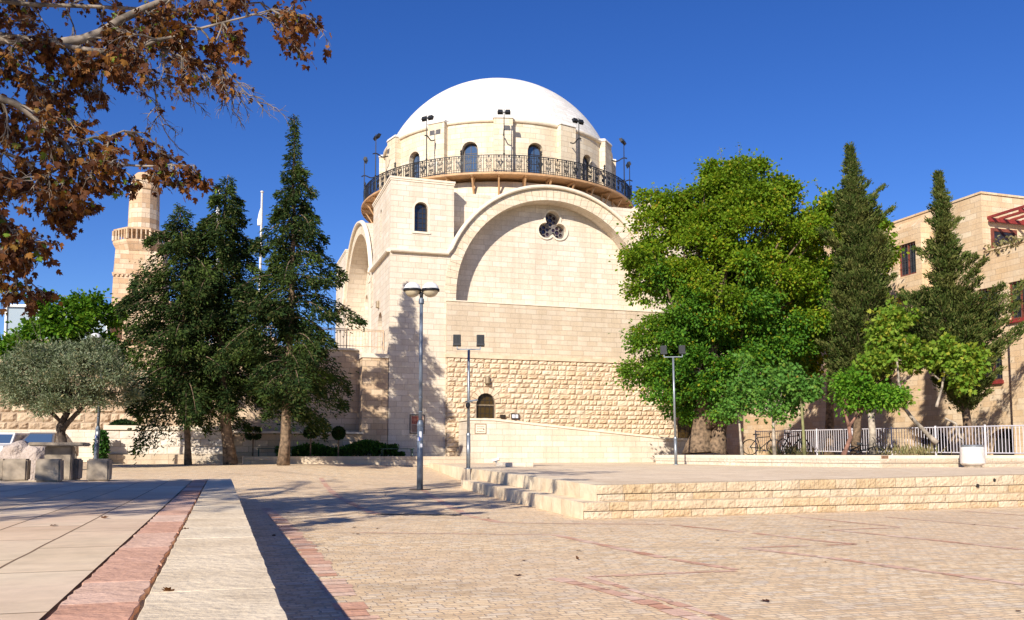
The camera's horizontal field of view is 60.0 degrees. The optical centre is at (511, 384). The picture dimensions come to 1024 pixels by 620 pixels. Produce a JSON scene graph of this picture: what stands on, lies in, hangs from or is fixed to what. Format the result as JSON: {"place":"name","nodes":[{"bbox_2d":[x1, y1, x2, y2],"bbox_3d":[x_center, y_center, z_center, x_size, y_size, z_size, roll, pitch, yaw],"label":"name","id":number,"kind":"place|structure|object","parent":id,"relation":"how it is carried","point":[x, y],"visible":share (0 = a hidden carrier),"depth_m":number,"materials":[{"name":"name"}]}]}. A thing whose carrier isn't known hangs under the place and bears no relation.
{"place":"outdoors","nodes":[
{"label":"outdoors","id":0,"kind":"place"},
{"bbox_2d":[0,0,1023,345],"label":"sky","id":1,"kind":"structure","parent":0,"point":[919,88],"materials":[{"name":"blue"}]},
{"bbox_2d":[80,462,1023,619],"bbox_3d":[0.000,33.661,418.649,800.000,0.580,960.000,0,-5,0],"label":"plaza ground","id":2,"kind":"structure","parent":0,"point":[406,567],"depth_m":8.68,"materials":[{"name":"stone"}]},
{"bbox_2d":[0,433,28,451],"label":"parked car","id":3,"kind":"object","parent":2,"relation":"on","point":[7,439],"visible":0.12,"depth_m":42.30,"materials":[{"name":"white paint"}]},
{"bbox_2d":[0,328,31,358],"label":"background tree","id":4,"kind":"object","parent":2,"relation":"on","point":[7,341],"visible":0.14,"depth_m":55.46,"materials":[{"name":"green plant"}]},
{"bbox_2d":[21,445,45,479],"bbox_3d":[-10.856,1.937,20.108,0.563,1.169,0.477,-1,-5,10],"label":"boulder","id":5,"kind":"object","parent":2,"relation":"on","point":[33,454],"visible":0.38,"depth_m":19.98,"materials":[{"name":"stone"}]},
{"bbox_2d":[23,432,78,458],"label":"parked car","id":6,"kind":"object","parent":2,"relation":"on","point":[39,437],"visible":0.11,"depth_m":41.83,"materials":[{"name":"blue glass"}]},
{"bbox_2d":[2,288,100,352],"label":"background tree","id":7,"kind":"object","parent":2,"relation":"on","point":[52,320],"visible":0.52,"depth_m":57.27,"materials":[{"name":"green plant"}]},
{"bbox_2d":[0,321,151,441],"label":"olive tree","id":8,"kind":"object","parent":2,"relation":"on","point":[45,362],"visible":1,"depth_m":29.39,"materials":[{"name":"green plant"}]},
{"bbox_2d":[46,286,136,356],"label":"background tree","id":9,"kind":"object","parent":2,"relation":"on","point":[84,300],"visible":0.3,"depth_m":60.03,"materials":[{"name":"green plant"}]},
{"bbox_2d":[0,359,183,461],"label":"old stone wall","id":10,"kind":"structure","parent":2,"relation":"on","point":[82,426],"depth_m":46.95,"materials":[{"name":"stone"}]},
{"bbox_2d":[4,295,181,361],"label":"rooftop house","id":11,"kind":"structure","parent":2,"relation":"on","point":[14,311],"depth_m":71.05,"materials":[{"name":"white paint"}]},
{"bbox_2d":[90,333,104,458],"bbox_3d":[-16.207,0.708,34.561,0.718,5.447,0.593,-1,-5,9],"label":"street lamp","id":12,"kind":"object","parent":2,"relation":"on","point":[97,440],"visible":0.4,"depth_m":34.39,"materials":[{"name":"grey metal"}]},
{"bbox_2d":[92,428,110,458],"bbox_3d":[-17.086,2.650,36.906,0.748,1.649,0.783,3,-5,-35],"label":"shrub","id":13,"kind":"object","parent":2,"relation":"on","point":[104,446],"visible":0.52,"depth_m":36.81,"materials":[{"name":"green plant"}]},
{"bbox_2d":[39,481,206,619],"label":"terrace base","id":14,"kind":"object","parent":2,"relation":"on","point":[51,611],"depth_m":4.10,"materials":[{"name":"stone"}]},
{"bbox_2d":[0,480,191,619],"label":"terrace paving","id":15,"kind":"structure","parent":14,"relation":"on","point":[45,567],"depth_m":6.37,"materials":[{"name":"beige stone"}]},
{"bbox_2d":[0,459,4,480],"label":"block seat","id":16,"kind":"object","parent":15,"relation":"on","point":[1,464],"visible":0.24,"depth_m":17.88,"materials":[{"name":"stone"}]},
{"bbox_2d":[34,459,63,481],"bbox_3d":[-9.021,1.679,17.303,0.453,0.445,0.453,1,-5,-18],"label":"block seat","id":17,"kind":"object","parent":15,"relation":"on","point":[49,470],"visible":0.98,"depth_m":17.11,"materials":[{"name":"stone"}]},
{"bbox_2d":[28,442,90,479],"bbox_3d":[-9.347,1.594,18.321,1.024,0.777,1.006,1,-5,-18],"label":"stone table","id":18,"kind":"object","parent":15,"relation":"on","point":[65,451],"visible":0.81,"depth_m":18.12,"materials":[{"name":"stone"}]},
{"bbox_2d":[86,459,112,480],"bbox_3d":[-8.299,1.721,17.836,0.422,0.445,0.419,1,-5,-15],"label":"block seat","id":19,"kind":"object","parent":15,"relation":"on","point":[99,469],"visible":0.98,"depth_m":17.65,"materials":[{"name":"stone"}]},
{"bbox_2d":[0,0,331,317],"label":"plane tree","id":20,"kind":"object","parent":15,"relation":"on","point":[81,68],"visible":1,"depth_m":9.06,"materials":[{"name":"orange plant"}]},
{"bbox_2d":[0,479,207,481],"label":"terrace end course","id":21,"kind":"object","parent":14,"relation":"on","point":[123,480],"visible":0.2,"depth_m":18.54,"materials":[{"name":"stone"}]},
{"bbox_2d":[2,459,30,480],"bbox_3d":[-9.963,1.721,17.837,0.441,0.445,0.446,1,-5,-18],"label":"block seat","id":22,"kind":"object","parent":21,"relation":"on","point":[16,470],"visible":0.97,"depth_m":17.64,"materials":[{"name":"stone"}]},
{"bbox_2d":[0,440,27,458],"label":"boulder","id":23,"kind":"object","parent":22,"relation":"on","point":[13,450],"visible":0.3,"depth_m":20.35,"materials":[{"name":"stone"}]},
{"bbox_2d":[72,459,82,479],"bbox_3d":[-9.249,1.782,18.605,0.374,0.445,0.370,1,-5,-11],"label":"block seat","id":24,"kind":"object","parent":21,"relation":"on","point":[77,469],"visible":0.42,"depth_m":18.49,"materials":[{"name":"stone"}]},
{"bbox_2d":[46,480,206,619],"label":"terrace red band","id":25,"kind":"object","parent":14,"relation":"on","point":[116,586],"visible":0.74,"depth_m":4.03,"materials":[{"name":"stone"}]},
{"bbox_2d":[137,479,287,619],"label":"terrace kerb","id":26,"kind":"structure","parent":14,"relation":"on","point":[214,567],"depth_m":3.97,"materials":[{"name":"stone"}]},
{"bbox_2d":[110,172,169,339],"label":"old stone tower","id":27,"kind":"structure","parent":2,"relation":"on","point":[144,213],"depth_m":74.40,"materials":[{"name":"beige stone"}]},
{"bbox_2d":[103,425,233,463],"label":"garden wall","id":28,"kind":"structure","parent":2,"relation":"on","point":[204,450],"depth_m":38.27,"materials":[{"name":"stone"}]},
{"bbox_2d":[109,418,137,424],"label":"clipped bush","id":29,"kind":"object","parent":28,"relation":"on","point":[121,421],"visible":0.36,"depth_m":40.15,"materials":[{"name":"green plant"}]},
{"bbox_2d":[102,202,284,464],"bbox_3d":[-12.376,-2.012,34.494,6.740,10.289,6.088,0,-5,0],"label":"conifer tree","id":30,"kind":"object","parent":2,"relation":"on","point":[188,417],"visible":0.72,"depth_m":33.81,"materials":[{"name":"green plant"}]},
{"bbox_2d":[113,174,329,464],"bbox_3d":[-11.524,-2.603,35.147,7.282,11.637,5.451,-1,-5,14],"label":"conifer tree","id":31,"kind":"object","parent":2,"relation":"on","point":[224,226],"visible":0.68,"depth_m":34.50,"materials":[{"name":"green plant"}]},
{"bbox_2d":[257,191,263,289],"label":"flag pole","id":32,"kind":"object","parent":2,"relation":"on","point":[260,220],"visible":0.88,"depth_m":69.14,"materials":[{"name":"metal"}]},
{"bbox_2d":[193,343,359,432],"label":"retaining wall","id":33,"kind":"structure","parent":2,"relation":"on","point":[347,359],"depth_m":42.37,"materials":[{"name":"beige stone"}]},
{"bbox_2d":[206,326,383,349],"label":"terrace railing","id":34,"kind":"object","parent":33,"relation":"on","point":[346,345],"visible":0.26,"depth_m":43.12,"materials":[{"name":"grey metal"}]},
{"bbox_2d":[212,114,367,465],"bbox_3d":[-8.057,-3.730,34.461,4.624,13.738,6.732,-2,-5,25],"label":"conifer tree","id":35,"kind":"object","parent":2,"relation":"on","point":[312,352],"visible":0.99,"depth_m":33.76,"materials":[{"name":"green plant"}]},
{"bbox_2d":[233,431,362,463],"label":"garden wall","id":36,"kind":"structure","parent":2,"relation":"on","point":[268,439],"depth_m":39.77,"materials":[{"name":"beige stone"}]},
{"bbox_2d":[242,456,471,466],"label":"planter kerb","id":37,"kind":"structure","parent":2,"relation":"on","point":[395,460],"depth_m":38.44,"materials":[{"name":"stone"}]},
{"bbox_2d":[358,353,388,455],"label":"stone pier","id":38,"kind":"structure","parent":2,"relation":"on","point":[373,399],"depth_m":41.91,"materials":[{"name":"beige stone"}]},
{"bbox_2d":[376,514,460,515],"bbox_3d":[-1.538,2.145,14.592,1.439,0.013,0.100,-1,-5,11],"label":"drain grate","id":39,"kind":"object","parent":2,"relation":"on","point":[420,514],"visible":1,"depth_m":14.57,"materials":[{"name":"grey metal"}]},
{"bbox_2d":[403,282,439,489],"bbox_3d":[-2.500,0.020,24.273,1.003,5.703,0.600,0,-5,0],"label":"street lamp","id":40,"kind":"object","parent":2,"relation":"on","point":[413,289],"visible":1,"depth_m":24.26,"materials":[{"name":"grey metal"}]},
{"bbox_2d":[335,78,706,455],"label":"domed synagogue","id":41,"kind":"structure","parent":2,"relation":"on","point":[495,210],"depth_m":45.49,"materials":[{"name":"stone"}]},
{"bbox_2d":[413,154,419,177],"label":"window","id":42,"kind":"structure","parent":41,"relation":"in","point":[416,159],"depth_m":50.47,"materials":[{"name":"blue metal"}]},
{"bbox_2d":[410,414,424,433],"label":"wall poster","id":43,"kind":"object","parent":41,"relation":"attached to","point":[413,422],"depth_m":42.36,"materials":[{"name":"red paper"}]},
{"bbox_2d":[414,203,426,231],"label":"window","id":44,"kind":"structure","parent":41,"relation":"in","point":[420,210],"depth_m":43.49,"materials":[{"name":"blue glass"}]},
{"bbox_2d":[464,144,477,172],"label":"window","id":45,"kind":"structure","parent":41,"relation":"in","point":[471,149],"depth_m":48.84,"materials":[{"name":"blue glass"}]},
{"bbox_2d":[476,394,493,417],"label":"window","id":46,"kind":"structure","parent":41,"relation":"in","point":[485,403],"depth_m":43.44,"materials":[{"name":"brown wood"}]},
{"bbox_2d":[485,376,489,383],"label":"wall lamp","id":47,"kind":"object","parent":41,"relation":"attached to","point":[487,379],"visible":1,"depth_m":43.14,"materials":[{"name":"beige metal"}]},
{"bbox_2d":[511,413,518,418],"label":"floodlight","id":48,"kind":"object","parent":41,"relation":"attached to","point":[514,415],"visible":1,"depth_m":43.56,"materials":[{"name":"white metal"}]},
{"bbox_2d":[528,145,540,173],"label":"window","id":49,"kind":"structure","parent":41,"relation":"in","point":[533,150],"depth_m":49.04,"materials":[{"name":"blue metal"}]},
{"bbox_2d":[537,209,567,240],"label":"trefoil window","id":50,"kind":"structure","parent":41,"relation":"in","point":[544,231],"depth_m":46.62,"materials":[{"name":"stone"}]},
{"bbox_2d":[583,157,587,179],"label":"window","id":51,"kind":"structure","parent":41,"relation":"in","point":[584,159],"depth_m":51.06,"materials":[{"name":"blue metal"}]},
{"bbox_2d":[677,419,691,437],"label":"door","id":52,"kind":"structure","parent":41,"relation":"in","point":[685,431],"depth_m":46.73,"materials":[{"name":"brown wood"}]},
{"bbox_2d":[461,480,602,518],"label":"step side stones","id":53,"kind":"object","parent":2,"relation":"on","point":[557,503],"visible":0.93,"depth_m":16.96,"materials":[{"name":"beige stone"}]},
{"bbox_2d":[428,463,607,500],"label":"step side stones","id":54,"kind":"object","parent":53,"relation":"on","point":[587,490],"visible":0.91,"depth_m":19.24,"materials":[{"name":"beige stone"}]},
{"bbox_2d":[50,492,1020,610],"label":"fallen leaves","id":55,"kind":"object","parent":2,"relation":"on","point":[170,589],"visible":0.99,"depth_m":6.64,"materials":[{"name":"orange plant"}]},
{"bbox_2d":[261,478,1023,619],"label":"red paving bands","id":56,"kind":"object","parent":2,"relation":"on","point":[305,547],"visible":0.98,"depth_m":7.74,"materials":[{"name":"stone"}]},
{"bbox_2d":[477,478,1023,518],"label":"step","id":57,"kind":"object","parent":2,"relation":"on","point":[785,506],"visible":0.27,"depth_m":16.61,"materials":[{"name":"beige stone"}]},
{"bbox_2d":[577,492,1023,518],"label":"step front stones","id":58,"kind":"object","parent":2,"relation":"on","point":[645,508],"visible":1,"depth_m":14.98,"materials":[{"name":"beige stone"}]},
{"bbox_2d":[591,474,1023,500],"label":"step front stones","id":59,"kind":"object","parent":58,"relation":"on","point":[1003,483],"visible":0.98,"depth_m":15.55,"materials":[{"name":"beige stone"}]},
{"bbox_2d":[707,191,1023,454],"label":"tan building","id":60,"kind":"structure","parent":2,"relation":"on","point":[1002,403],"depth_m":44.48,"materials":[{"name":"stone"}]},
{"bbox_2d":[899,242,915,276],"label":"window","id":61,"kind":"structure","parent":60,"relation":"in","point":[908,263],"depth_m":46.71,"materials":[{"name":"grey glass"}]},
{"bbox_2d":[979,287,997,327],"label":"window","id":62,"kind":"structure","parent":60,"relation":"in","point":[983,290],"depth_m":42.53,"materials":[{"name":"grey glass"}]},
{"bbox_2d":[985,345,1003,383],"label":"window","id":63,"kind":"structure","parent":60,"relation":"in","point":[999,380],"depth_m":41.75,"materials":[{"name":"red glass"}]},
{"bbox_2d":[984,233,1023,254],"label":"parapet vine","id":64,"kind":"object","parent":60,"relation":"on","point":[1013,240],"visible":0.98,"depth_m":41.47,"materials":[{"name":"green plant"}]},
{"bbox_2d":[990,228,1017,248],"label":"terrace window","id":65,"kind":"structure","parent":60,"relation":"in","point":[995,232],"depth_m":43.00,"materials":[{"name":"red glass"}]},
{"bbox_2d":[987,205,1023,224],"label":"pergola","id":66,"kind":"object","parent":60,"relation":"on","point":[1003,219],"visible":1,"depth_m":42.65,"materials":[{"name":"red paint"}]},
{"bbox_2d":[1009,280,1023,323],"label":"window","id":67,"kind":"structure","parent":60,"relation":"in","point":[1021,311],"depth_m":40.78,"materials":[{"name":"red glass"}]},
{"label":"planter bed","id":68,"kind":"structure","parent":2,"relation":"on","visible":0},
{"bbox_2d":[244,426,261,455],"bbox_3d":[-11.080,2.474,37.927,0.692,1.419,0.697,0,-5,0],"label":"topiary","id":69,"kind":"object","parent":68,"relation":"on","point":[256,429],"visible":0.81,"depth_m":37.77,"materials":[{"name":"green plant"}]},
{"bbox_2d":[257,448,292,455],"bbox_3d":[-10.168,2.969,38.004,1.500,0.456,0.442,1,-5,-18],"label":"garden bench","id":70,"kind":"object","parent":68,"relation":"on","point":[275,448],"visible":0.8,"depth_m":37.80,"materials":[{"name":"green paint"}]},
{"bbox_2d":[303,422,318,455],"bbox_3d":[-8.749,2.416,38.535,0.748,1.630,0.740,0,-5,0],"label":"topiary","id":71,"kind":"object","parent":68,"relation":"on","point":[305,434],"visible":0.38,"depth_m":38.41,"materials":[{"name":"green plant"}]},
{"bbox_2d":[331,425,345,455],"bbox_3d":[-7.582,2.522,38.717,0.675,1.448,0.670,0,-5,0],"label":"topiary","id":72,"kind":"object","parent":68,"relation":"on","point":[338,433],"visible":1,"depth_m":38.59,"materials":[{"name":"green plant"}]},
{"bbox_2d":[274,439,405,455],"bbox_3d":[-7.641,2.911,39.598,5.800,0.949,1.177,1,-5,-18],"label":"hedge","id":73,"kind":"object","parent":68,"relation":"on","point":[361,447],"visible":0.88,"depth_m":39.40,"materials":[{"name":"green plant"}]},
{"bbox_2d":[380,448,414,455],"bbox_3d":[-5.145,3.102,39.693,1.500,0.456,0.442,1,-5,-18],"label":"garden bench","id":74,"kind":"object","parent":68,"relation":"on","point":[397,448],"visible":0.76,"depth_m":39.60,"materials":[{"name":"green paint"}]},
{"bbox_2d":[443,462,1023,483],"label":"platform paving","id":75,"kind":"structure","parent":0,"point":[625,472],"depth_m":22.25,"materials":[{"name":"beige stone"}]},
{"bbox_2d":[453,334,484,468],"bbox_3d":[-1.318,0.516,26.919,0.970,4.088,0.334,0,-5,-4],"label":"floodlight pole","id":76,"kind":"object","parent":75,"relation":"on","point":[457,341],"visible":1,"depth_m":26.95,"materials":[{"name":"metal"}]},
{"bbox_2d":[496,462,532,466],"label":"stone block","id":77,"kind":"structure","parent":75,"relation":"on","point":[514,464],"depth_m":29.76,"materials":[{"name":"stone"}]},
{"bbox_2d":[458,418,704,462],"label":"ramp wall","id":78,"kind":"structure","parent":75,"relation":"on","point":[502,440],"depth_m":42.10,"materials":[{"name":"stone"}]},
{"bbox_2d":[475,424,485,433],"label":"stone plaque","id":79,"kind":"object","parent":78,"relation":"attached to","point":[480,428],"visible":1,"depth_m":40.97,"materials":[{"name":"beige stone"}]},
{"bbox_2d":[660,345,685,464],"bbox_3d":[6.348,0.802,34.652,0.970,4.668,0.274,-1,-5,3],"label":"floodlight pole","id":80,"kind":"object","parent":75,"relation":"on","point":[663,350],"visible":1,"depth_m":34.67,"materials":[{"name":"metal"}]},
{"bbox_2d":[655,455,1023,467],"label":"planter wall","id":81,"kind":"structure","parent":75,"relation":"on","point":[839,460],"depth_m":28.29,"materials":[{"name":"stone"}]},
{"bbox_2d":[960,445,985,466],"bbox_3d":[13.927,2.170,26.812,0.690,0.680,0.690,0,-5,0],"label":"litter bin","id":82,"kind":"object","parent":75,"relation":"on","point":[972,455],"visible":0.96,"depth_m":26.54,"materials":[{"name":"stone"}]},
{"bbox_2d":[747,445,829,454],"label":"dry grass","id":83,"kind":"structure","parent":0,"point":[792,450],"depth_m":34.37,"materials":[{"name":"plant"}]},
{"bbox_2d":[686,456,1002,478],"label":"planter soil","id":84,"kind":"structure","parent":0,"point":[884,457],"depth_m":27.20,"materials":[{"name":"brown soil"}]},
{"bbox_2d":[606,142,847,454],"bbox_3d":[9.364,-3.700,38.111,10.878,13.416,6.309,2,-5,-21],"label":"broadleaf tree","id":85,"kind":"object","parent":84,"relation":"on","point":[753,281],"visible":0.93,"depth_m":36.88,"materials":[{"name":"green plant"}]},
{"bbox_2d":[708,351,769,454],"bbox_3d":[8.757,0.683,33.605,2.603,4.001,1.850,0,-5,0],"label":"sapling","id":86,"kind":"object","parent":84,"relation":"on","point":[737,400],"visible":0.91,"depth_m":33.42,"materials":[{"name":"green plant"}]},
{"bbox_2d":[743,432,782,454],"bbox_3d":[10.826,2.570,38.371,1.744,1.004,0.576,-2,1,25],"label":"bicycle","id":87,"kind":"object","parent":84,"relation":"on","point":[757,447],"visible":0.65,"depth_m":38.43,"materials":[{"name":"black metal"}]},
{"bbox_2d":[741,361,807,454],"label":"sapling","id":88,"kind":"object","parent":84,"relation":"on","point":[775,408],"visible":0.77,"depth_m":32.42,"materials":[{"name":"green plant"}]},
{"bbox_2d":[777,431,809,454],"bbox_3d":[11.528,2.414,36.406,0.576,1.005,1.744,-2,-3,-30],"label":"bicycle","id":89,"kind":"object","parent":84,"relation":"on","point":[796,443],"visible":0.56,"depth_m":36.44,"materials":[{"name":"black metal"}]},
{"bbox_2d":[771,362,829,454],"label":"sapling","id":90,"kind":"object","parent":84,"relation":"on","point":[807,389],"visible":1,"depth_m":31.44,"materials":[{"name":"green plant"}]},
{"bbox_2d":[773,178,909,454],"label":"broadleaf tree","id":91,"kind":"object","parent":84,"relation":"on","point":[824,202],"visible":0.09,"depth_m":43.56,"materials":[{"name":"green plant"}]},
{"bbox_2d":[842,437,883,454],"bbox_3d":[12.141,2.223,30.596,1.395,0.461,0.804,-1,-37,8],"label":"bicycle","id":92,"kind":"object","parent":84,"relation":"on","point":[855,450],"visible":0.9,"depth_m":30.60,"materials":[{"name":"black metal"}]},
{"bbox_2d":[823,358,920,454],"bbox_3d":[12.088,0.813,30.118,3.160,3.294,2.215,0,-5,0],"label":"tree","id":93,"kind":"object","parent":84,"relation":"on","point":[858,390],"visible":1,"depth_m":29.83,"materials":[{"name":"green plant"}]},
{"bbox_2d":[868,413,876,454],"bbox_3d":[13.994,1.958,34.453,0.299,1.709,0.299,0,-5,0],"label":"trunk","id":94,"kind":"object","parent":84,"relation":"on","point":[871,426],"visible":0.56,"depth_m":34.37,"materials":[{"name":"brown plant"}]},
{"bbox_2d":[814,141,941,454],"bbox_3d":[14.482,-3.654,36.029,4.266,12.994,5.301,0,-5,0],"label":"cypress tree","id":95,"kind":"object","parent":84,"relation":"on","point":[861,286],"visible":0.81,"depth_m":35.93,"materials":[{"name":"green plant"}]},
{"bbox_2d":[755,425,1023,454],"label":"white railing","id":96,"kind":"object","parent":84,"relation":"on","point":[935,435],"visible":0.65,"depth_m":34.07,"materials":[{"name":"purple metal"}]},
{"bbox_2d":[848,300,995,444],"bbox_3d":[15.211,-0.524,32.948,5.177,5.564,2.899,-1,-5,9],"label":"fig tree","id":97,"kind":"object","parent":84,"relation":"on","point":[891,324],"visible":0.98,"depth_m":32.77,"materials":[{"name":"green plant"}]},
{"bbox_2d":[894,169,1023,444],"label":"cypress tree","id":98,"kind":"object","parent":84,"relation":"on","point":[961,312],"visible":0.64,"depth_m":33.87,"materials":[{"name":"green plant"}]},
{"bbox_2d":[866,443,951,454],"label":"dry grass","id":99,"kind":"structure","parent":0,"point":[905,450],"depth_m":31.77,"materials":[{"name":"beige plant"}]}
]}

